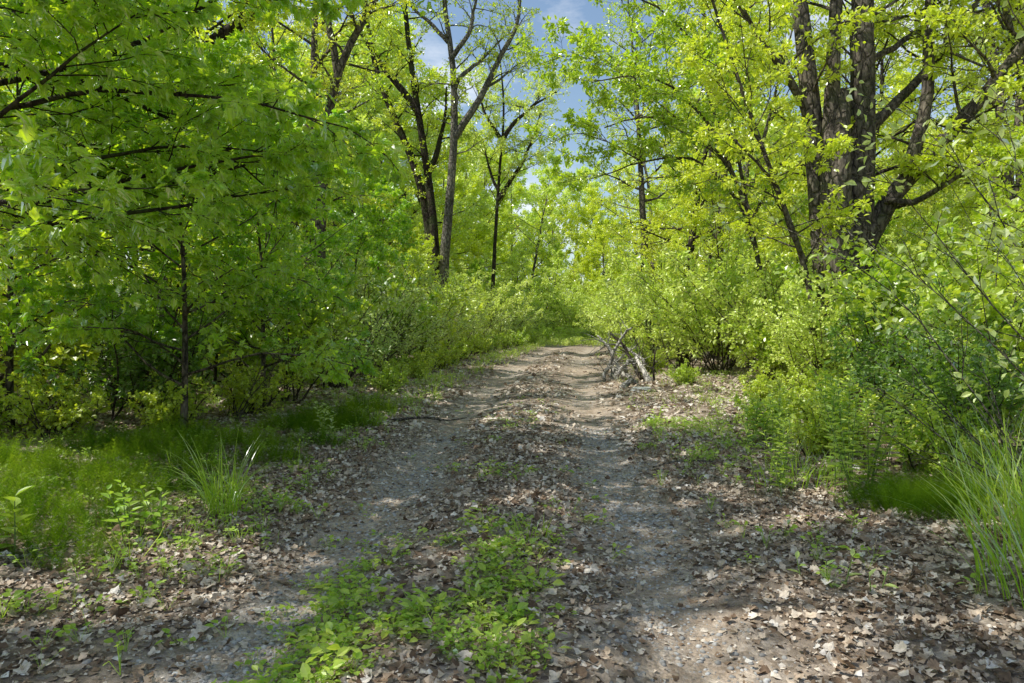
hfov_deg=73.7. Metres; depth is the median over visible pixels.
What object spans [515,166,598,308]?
tree
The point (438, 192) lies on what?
tree
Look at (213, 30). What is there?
forest tree
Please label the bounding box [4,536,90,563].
fallen twig
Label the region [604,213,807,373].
bush
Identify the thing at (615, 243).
tree
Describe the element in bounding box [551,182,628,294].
tree
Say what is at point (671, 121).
arching sapling
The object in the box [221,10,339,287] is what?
tree
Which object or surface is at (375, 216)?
young maple
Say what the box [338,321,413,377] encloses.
dead shrub
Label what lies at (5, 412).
bush
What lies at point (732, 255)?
bush
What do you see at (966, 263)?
bush
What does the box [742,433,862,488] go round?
grass tuft
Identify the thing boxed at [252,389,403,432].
horsetail clump
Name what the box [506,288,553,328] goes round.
bush
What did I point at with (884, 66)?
forest tree
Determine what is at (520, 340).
bush
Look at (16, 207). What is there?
forest tree
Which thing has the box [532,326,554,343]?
bush
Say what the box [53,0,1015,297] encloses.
sky
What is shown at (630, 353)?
bush
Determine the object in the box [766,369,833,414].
bush
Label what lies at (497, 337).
bush
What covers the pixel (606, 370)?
dead limb
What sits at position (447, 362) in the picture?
bush
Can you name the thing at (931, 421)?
bush
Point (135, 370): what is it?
bush
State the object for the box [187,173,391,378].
young maple
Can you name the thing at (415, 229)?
young tree
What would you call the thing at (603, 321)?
bush
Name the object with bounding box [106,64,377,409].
young maple
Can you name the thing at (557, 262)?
tree
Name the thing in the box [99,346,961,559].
verge grass
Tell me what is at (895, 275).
bush
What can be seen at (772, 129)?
tree
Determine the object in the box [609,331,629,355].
bush
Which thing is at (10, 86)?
young tree
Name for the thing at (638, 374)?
fallen branch
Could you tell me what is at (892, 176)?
tree
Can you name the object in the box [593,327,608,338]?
bush
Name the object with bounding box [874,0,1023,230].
forest tree
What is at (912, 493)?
horsetail clump
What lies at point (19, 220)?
young tree
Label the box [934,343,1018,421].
tall weed
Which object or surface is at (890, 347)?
bush
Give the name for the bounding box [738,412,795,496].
tall weed
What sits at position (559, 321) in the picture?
bush
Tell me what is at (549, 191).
tree
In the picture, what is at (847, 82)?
forest tree
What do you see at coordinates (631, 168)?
tree
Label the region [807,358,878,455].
tall weed
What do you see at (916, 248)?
bush
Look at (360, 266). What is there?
bush
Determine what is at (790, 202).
young tree
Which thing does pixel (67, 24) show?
overhanging maple
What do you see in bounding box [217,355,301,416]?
bush
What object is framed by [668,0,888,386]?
leaning sapling
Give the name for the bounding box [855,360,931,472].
tall weed
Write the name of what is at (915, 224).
young tree
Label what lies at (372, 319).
bush
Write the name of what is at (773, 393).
tall weed
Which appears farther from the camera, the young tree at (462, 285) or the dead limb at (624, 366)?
the young tree at (462, 285)
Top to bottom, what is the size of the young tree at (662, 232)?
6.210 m
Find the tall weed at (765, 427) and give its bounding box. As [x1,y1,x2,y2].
[739,398,786,439]
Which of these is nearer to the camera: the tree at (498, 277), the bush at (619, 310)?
the bush at (619, 310)
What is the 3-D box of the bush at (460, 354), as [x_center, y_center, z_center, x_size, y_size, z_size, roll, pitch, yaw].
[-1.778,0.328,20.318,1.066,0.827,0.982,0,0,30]
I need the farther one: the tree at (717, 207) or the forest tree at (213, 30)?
the tree at (717, 207)
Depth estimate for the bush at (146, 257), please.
13.24 m
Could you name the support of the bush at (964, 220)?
on the ground at (848, 625)
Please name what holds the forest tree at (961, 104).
on the ground at (848, 625)
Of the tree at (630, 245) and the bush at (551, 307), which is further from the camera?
the tree at (630, 245)
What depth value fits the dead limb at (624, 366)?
14.99 m
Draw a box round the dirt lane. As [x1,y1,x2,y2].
[46,344,887,682]
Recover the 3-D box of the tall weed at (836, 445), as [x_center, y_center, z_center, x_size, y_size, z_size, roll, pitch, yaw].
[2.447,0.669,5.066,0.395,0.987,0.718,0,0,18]
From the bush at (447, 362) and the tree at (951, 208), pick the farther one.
the tree at (951, 208)
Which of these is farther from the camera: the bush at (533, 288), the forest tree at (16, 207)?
the bush at (533, 288)
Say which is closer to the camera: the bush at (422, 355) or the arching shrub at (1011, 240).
the arching shrub at (1011, 240)
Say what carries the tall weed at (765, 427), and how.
on the ground at (848, 625)
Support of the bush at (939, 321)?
on the ground at (848, 625)
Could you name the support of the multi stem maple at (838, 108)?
on the ground at (848, 625)
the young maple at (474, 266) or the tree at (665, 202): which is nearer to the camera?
the young maple at (474, 266)
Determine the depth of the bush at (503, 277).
50.24 m
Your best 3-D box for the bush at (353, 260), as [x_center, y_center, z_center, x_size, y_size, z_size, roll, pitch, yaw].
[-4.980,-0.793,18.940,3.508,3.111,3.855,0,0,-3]
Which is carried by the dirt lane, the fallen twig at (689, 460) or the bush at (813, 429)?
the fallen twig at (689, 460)
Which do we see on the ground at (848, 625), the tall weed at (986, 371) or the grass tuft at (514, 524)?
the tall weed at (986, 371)
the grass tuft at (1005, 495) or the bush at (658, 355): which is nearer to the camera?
the grass tuft at (1005, 495)
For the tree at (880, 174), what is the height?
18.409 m
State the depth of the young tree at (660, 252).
35.76 m
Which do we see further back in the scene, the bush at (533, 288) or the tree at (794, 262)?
the bush at (533, 288)
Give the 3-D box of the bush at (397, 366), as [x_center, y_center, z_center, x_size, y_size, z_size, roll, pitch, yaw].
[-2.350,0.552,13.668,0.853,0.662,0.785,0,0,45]
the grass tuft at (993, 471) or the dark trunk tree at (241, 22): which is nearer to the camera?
the grass tuft at (993, 471)
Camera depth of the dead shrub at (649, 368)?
16.14 m
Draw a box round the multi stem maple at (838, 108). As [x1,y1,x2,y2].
[675,0,1023,386]
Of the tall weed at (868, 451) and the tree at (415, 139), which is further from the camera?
the tree at (415, 139)
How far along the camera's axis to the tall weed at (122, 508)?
4.16 m
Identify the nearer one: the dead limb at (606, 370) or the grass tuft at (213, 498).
the grass tuft at (213, 498)
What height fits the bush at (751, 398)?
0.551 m
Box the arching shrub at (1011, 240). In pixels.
[700,0,1023,463]
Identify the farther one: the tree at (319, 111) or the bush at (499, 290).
the tree at (319, 111)
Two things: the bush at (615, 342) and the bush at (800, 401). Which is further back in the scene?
the bush at (615, 342)
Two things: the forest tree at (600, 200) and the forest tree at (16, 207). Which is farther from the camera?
the forest tree at (600, 200)
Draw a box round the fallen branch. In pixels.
[610,332,652,379]
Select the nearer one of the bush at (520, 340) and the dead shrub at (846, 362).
the dead shrub at (846, 362)
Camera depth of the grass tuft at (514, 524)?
4.18 m
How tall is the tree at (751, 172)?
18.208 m
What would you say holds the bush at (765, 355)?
on the ground at (848, 625)
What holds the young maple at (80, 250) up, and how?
on the ground at (848, 625)
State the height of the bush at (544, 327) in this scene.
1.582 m
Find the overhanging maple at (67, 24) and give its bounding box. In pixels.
[0,0,435,314]
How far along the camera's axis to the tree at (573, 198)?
83.73 m
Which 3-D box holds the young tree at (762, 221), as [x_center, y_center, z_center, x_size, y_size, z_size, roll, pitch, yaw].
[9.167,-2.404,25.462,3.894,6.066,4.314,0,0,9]
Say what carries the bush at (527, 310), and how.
on the ground at (848, 625)
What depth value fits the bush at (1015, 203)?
9.51 m
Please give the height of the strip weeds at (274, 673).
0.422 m
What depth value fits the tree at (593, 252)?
57.18 m
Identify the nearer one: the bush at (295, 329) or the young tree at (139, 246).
the bush at (295, 329)
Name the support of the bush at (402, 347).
on the ground at (848, 625)
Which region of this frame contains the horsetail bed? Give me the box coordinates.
[0,413,348,573]
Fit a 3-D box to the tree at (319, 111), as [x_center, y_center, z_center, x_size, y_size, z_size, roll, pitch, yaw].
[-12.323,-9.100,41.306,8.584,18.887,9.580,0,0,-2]
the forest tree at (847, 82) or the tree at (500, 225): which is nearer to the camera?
the forest tree at (847, 82)
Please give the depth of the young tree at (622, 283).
45.65 m
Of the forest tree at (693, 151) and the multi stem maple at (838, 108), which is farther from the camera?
the forest tree at (693, 151)
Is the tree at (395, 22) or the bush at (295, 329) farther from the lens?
the tree at (395, 22)
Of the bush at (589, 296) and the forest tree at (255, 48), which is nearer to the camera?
the forest tree at (255, 48)
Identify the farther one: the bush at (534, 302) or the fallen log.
the bush at (534, 302)
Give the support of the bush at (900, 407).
on the ground at (848, 625)
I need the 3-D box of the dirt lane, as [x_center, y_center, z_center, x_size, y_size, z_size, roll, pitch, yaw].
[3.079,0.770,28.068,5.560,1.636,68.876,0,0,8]
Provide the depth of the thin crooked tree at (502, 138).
37.88 m
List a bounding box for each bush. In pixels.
[0,210,157,422]
[0,227,107,385]
[0,259,111,385]
[0,358,112,438]
[0,392,24,438]
[1,258,240,423]
[52,261,233,404]
[63,256,204,378]
[124,367,221,430]
[177,251,404,403]
[187,247,285,382]
[213,245,361,365]
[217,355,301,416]
[256,242,426,389]
[280,249,451,378]
[296,258,399,359]
[347,252,485,356]
[364,360,407,393]
[370,353,412,383]
[382,261,496,352]
[394,248,494,349]
[405,353,437,378]
[409,342,449,371]
[418,270,520,348]
[419,341,455,367]
[442,340,473,364]
[449,257,532,345]
[449,335,483,358]
[461,329,492,354]
[462,282,541,344]
[473,264,538,321]
[477,331,504,352]
[483,263,554,308]
[484,280,554,333]
[487,270,579,333]
[488,329,514,349]
[497,325,521,336]
[503,327,530,346]
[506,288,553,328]
[517,323,564,339]
[519,327,540,345]
[524,288,573,331]
[525,294,564,330]
[532,272,617,333]
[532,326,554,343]
[536,259,614,322]
[549,284,585,327]
[554,324,576,336]
[556,332,573,340]
[565,311,602,338]
[569,332,592,343]
[571,323,603,342]
[572,270,628,328]
[572,297,617,342]
[575,247,707,352]
[575,270,637,338]
[584,263,640,301]
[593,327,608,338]
[603,267,674,360]
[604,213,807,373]
[604,275,662,348]
[605,232,754,368]
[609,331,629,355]
[613,339,650,365]
[638,344,672,372]
[658,216,871,379]
[668,358,701,384]
[682,229,812,367]
[702,297,810,385]
[733,385,794,428]
[738,367,784,400]
[746,243,889,387]
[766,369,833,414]
[767,227,966,377]
[769,214,1023,378]
[777,361,845,398]
[782,370,879,441]
[783,399,869,458]
[814,215,1023,427]
[823,272,1023,427]
[863,363,909,414]
[870,288,1023,464]
[871,180,1023,329]
[879,398,1010,475]
[886,378,974,438]
[896,280,1023,411]
[915,196,1023,349]
[965,251,1005,337]
[992,400,1023,436]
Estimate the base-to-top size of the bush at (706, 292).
3.630 m
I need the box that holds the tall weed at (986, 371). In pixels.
[921,343,998,472]
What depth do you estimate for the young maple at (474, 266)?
41.73 m
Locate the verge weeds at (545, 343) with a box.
[325,341,829,488]
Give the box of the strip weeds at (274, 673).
[211,395,608,682]
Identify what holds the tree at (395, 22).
on the ground at (848, 625)
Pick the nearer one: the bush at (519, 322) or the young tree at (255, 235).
the young tree at (255, 235)
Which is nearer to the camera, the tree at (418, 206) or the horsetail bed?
the horsetail bed
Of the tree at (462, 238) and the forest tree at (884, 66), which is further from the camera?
the tree at (462, 238)
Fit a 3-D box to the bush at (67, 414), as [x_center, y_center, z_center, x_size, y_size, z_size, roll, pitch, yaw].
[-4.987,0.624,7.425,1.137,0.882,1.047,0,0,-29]
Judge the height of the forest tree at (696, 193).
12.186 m
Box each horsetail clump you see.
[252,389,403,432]
[836,459,1012,522]
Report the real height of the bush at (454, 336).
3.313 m
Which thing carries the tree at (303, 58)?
on the ground at (848, 625)
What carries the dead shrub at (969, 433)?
on the ground at (848, 625)
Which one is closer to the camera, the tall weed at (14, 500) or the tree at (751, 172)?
the tall weed at (14, 500)
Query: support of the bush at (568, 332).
on the ground at (848, 625)
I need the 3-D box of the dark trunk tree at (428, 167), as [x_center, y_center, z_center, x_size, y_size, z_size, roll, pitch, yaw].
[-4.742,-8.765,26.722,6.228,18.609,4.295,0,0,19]
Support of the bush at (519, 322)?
on the ground at (848, 625)
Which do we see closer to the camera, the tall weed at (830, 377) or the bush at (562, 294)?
the tall weed at (830, 377)
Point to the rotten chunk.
(614, 371)
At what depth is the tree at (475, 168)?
63.47 m
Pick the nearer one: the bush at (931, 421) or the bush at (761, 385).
the bush at (931, 421)
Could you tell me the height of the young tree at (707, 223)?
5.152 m
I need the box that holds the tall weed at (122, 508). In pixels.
[101,480,171,541]
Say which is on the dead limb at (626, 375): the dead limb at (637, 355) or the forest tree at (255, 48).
the dead limb at (637, 355)
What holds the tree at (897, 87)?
on the ground at (848, 625)
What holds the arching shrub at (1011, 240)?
on the ground at (848, 625)
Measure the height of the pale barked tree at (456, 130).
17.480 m
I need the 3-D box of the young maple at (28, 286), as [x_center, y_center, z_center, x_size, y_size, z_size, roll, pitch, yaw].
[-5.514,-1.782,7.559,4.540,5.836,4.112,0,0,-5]
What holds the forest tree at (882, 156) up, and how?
on the ground at (848, 625)
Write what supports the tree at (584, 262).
on the ground at (848, 625)
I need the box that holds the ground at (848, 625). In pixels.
[0,341,1023,682]
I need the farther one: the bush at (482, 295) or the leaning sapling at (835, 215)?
the bush at (482, 295)
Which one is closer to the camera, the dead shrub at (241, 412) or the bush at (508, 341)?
the dead shrub at (241, 412)
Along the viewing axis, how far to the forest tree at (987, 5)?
22.54 m
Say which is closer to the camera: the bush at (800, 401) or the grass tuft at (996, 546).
the grass tuft at (996, 546)
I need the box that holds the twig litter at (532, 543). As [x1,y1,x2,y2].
[0,399,1000,671]
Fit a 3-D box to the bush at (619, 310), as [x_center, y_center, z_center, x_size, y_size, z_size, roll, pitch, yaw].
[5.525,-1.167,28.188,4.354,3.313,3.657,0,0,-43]
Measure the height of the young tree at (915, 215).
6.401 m
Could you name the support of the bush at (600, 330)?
on the ground at (848, 625)
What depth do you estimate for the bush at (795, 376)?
10.28 m
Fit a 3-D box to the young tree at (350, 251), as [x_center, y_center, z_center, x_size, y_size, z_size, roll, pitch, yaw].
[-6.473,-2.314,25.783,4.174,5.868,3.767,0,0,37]
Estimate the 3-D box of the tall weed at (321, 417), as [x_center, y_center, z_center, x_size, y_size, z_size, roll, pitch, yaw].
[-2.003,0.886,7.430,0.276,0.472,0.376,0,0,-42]
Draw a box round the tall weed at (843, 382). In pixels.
[820,365,866,442]
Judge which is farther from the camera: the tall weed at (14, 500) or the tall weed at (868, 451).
the tall weed at (868, 451)
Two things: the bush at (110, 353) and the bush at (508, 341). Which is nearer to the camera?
the bush at (110, 353)
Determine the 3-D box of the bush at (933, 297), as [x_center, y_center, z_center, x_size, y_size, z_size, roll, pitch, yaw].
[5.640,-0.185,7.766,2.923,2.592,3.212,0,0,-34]
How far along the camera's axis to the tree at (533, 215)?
69.62 m
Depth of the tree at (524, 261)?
54.60 m
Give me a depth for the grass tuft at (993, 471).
4.87 m
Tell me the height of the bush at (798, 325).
2.613 m
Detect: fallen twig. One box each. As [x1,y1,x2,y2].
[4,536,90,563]
[394,416,466,421]
[652,458,734,467]
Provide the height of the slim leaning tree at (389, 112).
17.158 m
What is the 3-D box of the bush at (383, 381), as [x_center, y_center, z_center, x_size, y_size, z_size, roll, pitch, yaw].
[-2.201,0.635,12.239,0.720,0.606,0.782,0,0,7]
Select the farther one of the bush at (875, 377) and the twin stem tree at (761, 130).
the twin stem tree at (761, 130)
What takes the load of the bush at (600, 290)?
on the ground at (848, 625)
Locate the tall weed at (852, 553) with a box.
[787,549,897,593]
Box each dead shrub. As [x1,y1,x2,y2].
[0,302,164,409]
[210,335,325,420]
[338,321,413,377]
[610,321,682,372]
[782,332,905,399]
[849,349,1023,497]
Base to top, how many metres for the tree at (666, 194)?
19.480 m
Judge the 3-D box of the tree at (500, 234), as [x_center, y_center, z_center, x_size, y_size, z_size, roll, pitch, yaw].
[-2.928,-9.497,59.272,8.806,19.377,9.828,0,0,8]
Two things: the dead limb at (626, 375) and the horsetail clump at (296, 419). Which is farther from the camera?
the dead limb at (626, 375)
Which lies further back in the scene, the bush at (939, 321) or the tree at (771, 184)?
the tree at (771, 184)
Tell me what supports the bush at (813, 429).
on the ground at (848, 625)
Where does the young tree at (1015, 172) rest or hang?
on the ground at (848, 625)
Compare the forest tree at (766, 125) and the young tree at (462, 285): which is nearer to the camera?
the forest tree at (766, 125)
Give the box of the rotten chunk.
[609,367,627,379]
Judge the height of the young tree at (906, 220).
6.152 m
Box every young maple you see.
[0,0,239,431]
[0,0,362,428]
[15,162,128,284]
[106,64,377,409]
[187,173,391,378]
[272,147,437,369]
[310,162,441,356]
[403,253,459,312]
[458,258,498,326]
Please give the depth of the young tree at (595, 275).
52.08 m
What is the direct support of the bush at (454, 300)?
on the ground at (848, 625)
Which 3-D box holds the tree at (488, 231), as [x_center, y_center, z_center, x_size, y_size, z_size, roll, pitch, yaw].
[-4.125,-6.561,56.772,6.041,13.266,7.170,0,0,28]
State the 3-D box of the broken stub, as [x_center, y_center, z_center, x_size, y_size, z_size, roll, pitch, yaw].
[2.971,0.553,14.521,0.189,0.722,0.093,0,0,0]
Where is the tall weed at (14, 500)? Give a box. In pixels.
[0,486,37,554]
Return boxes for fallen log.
[619,371,650,389]
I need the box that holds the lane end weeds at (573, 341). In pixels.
[528,335,611,345]
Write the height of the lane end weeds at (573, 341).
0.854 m
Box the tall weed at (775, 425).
[762,392,796,468]
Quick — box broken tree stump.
[634,356,651,380]
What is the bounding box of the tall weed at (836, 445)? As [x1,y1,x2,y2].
[810,365,863,497]
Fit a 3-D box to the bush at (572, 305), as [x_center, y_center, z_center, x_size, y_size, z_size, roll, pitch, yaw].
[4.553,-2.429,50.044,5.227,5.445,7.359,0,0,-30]
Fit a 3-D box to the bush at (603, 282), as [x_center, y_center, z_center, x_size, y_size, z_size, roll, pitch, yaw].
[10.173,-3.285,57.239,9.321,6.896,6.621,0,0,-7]
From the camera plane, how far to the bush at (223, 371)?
12.76 m
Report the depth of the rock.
12.80 m
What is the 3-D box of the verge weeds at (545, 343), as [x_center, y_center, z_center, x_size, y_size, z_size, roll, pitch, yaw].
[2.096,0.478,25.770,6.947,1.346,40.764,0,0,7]
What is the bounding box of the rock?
[630,387,650,391]
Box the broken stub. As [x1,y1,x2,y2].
[647,351,655,380]
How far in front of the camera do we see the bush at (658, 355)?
16.64 m
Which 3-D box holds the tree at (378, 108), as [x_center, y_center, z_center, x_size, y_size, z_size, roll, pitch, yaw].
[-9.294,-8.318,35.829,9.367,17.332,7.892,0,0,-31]
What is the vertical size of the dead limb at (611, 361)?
1.524 m
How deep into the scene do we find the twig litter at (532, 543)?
4.13 m
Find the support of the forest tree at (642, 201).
on the ground at (848, 625)
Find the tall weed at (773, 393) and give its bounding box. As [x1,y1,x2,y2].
[749,378,797,434]
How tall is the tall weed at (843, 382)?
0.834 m
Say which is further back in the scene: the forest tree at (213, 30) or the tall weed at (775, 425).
the forest tree at (213, 30)
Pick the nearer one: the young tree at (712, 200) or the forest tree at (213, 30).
the young tree at (712, 200)
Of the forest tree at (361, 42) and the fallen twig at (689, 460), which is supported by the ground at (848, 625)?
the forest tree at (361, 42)
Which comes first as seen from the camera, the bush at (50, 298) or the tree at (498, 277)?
the bush at (50, 298)
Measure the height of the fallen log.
0.476 m
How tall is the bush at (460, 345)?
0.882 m
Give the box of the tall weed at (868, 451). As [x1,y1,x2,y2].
[837,379,906,489]
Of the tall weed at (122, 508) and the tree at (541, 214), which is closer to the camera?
the tall weed at (122, 508)
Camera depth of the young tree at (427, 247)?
25.59 m
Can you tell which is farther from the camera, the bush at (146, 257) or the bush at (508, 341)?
the bush at (508, 341)
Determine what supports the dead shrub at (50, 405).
on the ground at (848, 625)
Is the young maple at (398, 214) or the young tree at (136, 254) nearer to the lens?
the young tree at (136, 254)
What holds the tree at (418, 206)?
on the ground at (848, 625)
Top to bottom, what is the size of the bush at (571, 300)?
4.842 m
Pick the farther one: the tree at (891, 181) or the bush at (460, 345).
the tree at (891, 181)
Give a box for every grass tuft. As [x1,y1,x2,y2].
[129,433,307,525]
[505,514,557,540]
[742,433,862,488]
[878,432,1023,607]
[903,401,1023,515]
[916,409,1023,555]
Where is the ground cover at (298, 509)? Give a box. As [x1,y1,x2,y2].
[0,369,1023,674]
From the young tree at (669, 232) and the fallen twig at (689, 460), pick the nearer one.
the fallen twig at (689, 460)
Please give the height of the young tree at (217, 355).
4.105 m
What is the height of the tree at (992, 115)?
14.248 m
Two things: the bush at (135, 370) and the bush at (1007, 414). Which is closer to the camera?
the bush at (1007, 414)
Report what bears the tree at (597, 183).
on the ground at (848, 625)
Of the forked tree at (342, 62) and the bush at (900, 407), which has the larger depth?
the forked tree at (342, 62)
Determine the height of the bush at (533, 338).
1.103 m
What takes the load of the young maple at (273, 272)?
on the ground at (848, 625)
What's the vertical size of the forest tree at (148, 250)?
14.392 m
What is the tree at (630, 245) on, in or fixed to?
on the ground at (848, 625)
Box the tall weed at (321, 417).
[314,401,340,442]
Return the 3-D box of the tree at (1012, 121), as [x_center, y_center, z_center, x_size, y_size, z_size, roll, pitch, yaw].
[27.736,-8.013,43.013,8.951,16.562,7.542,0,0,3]
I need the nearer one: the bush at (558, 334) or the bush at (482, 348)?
the bush at (482, 348)
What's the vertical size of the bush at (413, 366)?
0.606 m
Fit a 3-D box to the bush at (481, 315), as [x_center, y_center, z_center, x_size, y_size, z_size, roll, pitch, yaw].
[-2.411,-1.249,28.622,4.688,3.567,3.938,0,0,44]
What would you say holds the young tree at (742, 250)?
on the ground at (848, 625)
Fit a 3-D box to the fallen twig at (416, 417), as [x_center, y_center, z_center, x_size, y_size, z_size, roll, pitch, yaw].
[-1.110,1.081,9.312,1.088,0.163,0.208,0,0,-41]
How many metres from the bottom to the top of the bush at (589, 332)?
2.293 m
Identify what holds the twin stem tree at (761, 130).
on the ground at (848, 625)
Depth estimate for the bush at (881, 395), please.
9.08 m
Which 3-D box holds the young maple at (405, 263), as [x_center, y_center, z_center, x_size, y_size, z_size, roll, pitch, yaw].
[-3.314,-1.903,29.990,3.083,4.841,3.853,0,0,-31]
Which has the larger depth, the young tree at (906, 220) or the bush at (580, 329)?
the bush at (580, 329)
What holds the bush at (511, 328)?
on the ground at (848, 625)
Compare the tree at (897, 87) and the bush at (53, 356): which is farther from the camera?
the tree at (897, 87)
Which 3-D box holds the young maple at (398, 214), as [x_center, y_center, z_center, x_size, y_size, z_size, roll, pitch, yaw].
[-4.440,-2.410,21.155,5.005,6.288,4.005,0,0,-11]
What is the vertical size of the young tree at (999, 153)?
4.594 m
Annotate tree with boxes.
[0,2,214,376]
[0,19,110,353]
[0,77,108,297]
[35,117,253,353]
[41,24,258,251]
[100,153,284,335]
[118,163,306,401]
[126,0,340,389]
[190,204,303,264]
[200,0,256,215]
[206,0,414,268]
[209,18,364,284]
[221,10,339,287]
[231,8,374,285]
[249,41,366,288]
[273,35,412,302]
[285,0,421,329]
[300,1,449,295]
[309,14,462,296]
[327,0,449,294]
[328,205,397,335]
[339,0,480,289]
[344,11,527,302]
[345,42,485,297]
[345,77,464,287]
[373,222,424,300]
[383,0,561,301]
[387,233,442,322]
[398,109,489,290]
[412,133,500,289]
[441,118,526,294]
[441,146,516,265]
[450,269,473,333]
[451,194,492,330]
[458,22,577,339]
[473,202,513,292]
[478,147,549,287]
[483,148,573,321]
[487,179,524,285]
[496,246,533,297]
[499,201,536,280]
[514,198,572,307]
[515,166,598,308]
[533,249,570,314]
[550,172,607,297]
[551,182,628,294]
[561,245,594,296]
[565,159,631,289]
[567,0,703,350]
[570,205,627,298]
[580,267,620,308]
[584,217,635,280]
[585,55,715,280]
[600,155,659,288]
[608,0,789,365]
[608,264,633,309]
[614,179,678,278]
[617,180,680,290]
[625,207,680,347]
[627,200,751,359]
[633,226,696,288]
[635,188,724,341]
[641,49,778,265]
[647,86,738,262]
[649,0,799,359]
[663,149,787,370]
[667,0,848,275]
[670,0,823,272]
[671,42,811,283]
[671,145,742,266]
[706,225,800,291]
[723,203,798,281]
[737,109,797,282]
[737,166,812,307]
[761,6,949,240]
[763,0,975,241]
[765,0,1022,267]
[765,165,955,285]
[775,175,809,267]
[808,144,908,263]
[820,0,1018,226]
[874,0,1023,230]
[876,58,972,265]
[876,107,935,254]
[877,0,1023,245]
[880,170,993,257]
[882,191,949,261]
[883,123,936,244]
[888,166,971,261]
[889,0,1015,275]
[909,93,1014,258]
[925,125,1023,309]
[926,102,1008,256]
[976,139,1023,252]
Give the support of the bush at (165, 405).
on the ground at (848, 625)
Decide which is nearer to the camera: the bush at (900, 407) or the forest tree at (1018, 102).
the bush at (900, 407)
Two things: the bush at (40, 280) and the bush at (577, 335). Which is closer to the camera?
the bush at (40, 280)
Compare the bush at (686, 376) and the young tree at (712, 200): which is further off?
the young tree at (712, 200)
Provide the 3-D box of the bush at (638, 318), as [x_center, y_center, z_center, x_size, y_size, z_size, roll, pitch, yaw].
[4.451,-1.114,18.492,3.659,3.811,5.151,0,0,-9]
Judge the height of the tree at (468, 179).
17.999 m
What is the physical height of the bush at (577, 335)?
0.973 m
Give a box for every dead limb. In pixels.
[580,332,633,378]
[583,312,631,374]
[589,341,638,380]
[591,325,645,366]
[606,343,659,376]
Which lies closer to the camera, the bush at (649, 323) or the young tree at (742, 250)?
the bush at (649, 323)
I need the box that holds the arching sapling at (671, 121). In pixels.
[511,0,810,379]
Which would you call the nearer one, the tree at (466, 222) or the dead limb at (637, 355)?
the dead limb at (637, 355)
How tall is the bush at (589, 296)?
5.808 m
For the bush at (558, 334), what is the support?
on the ground at (848, 625)
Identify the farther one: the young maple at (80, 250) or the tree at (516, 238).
the tree at (516, 238)

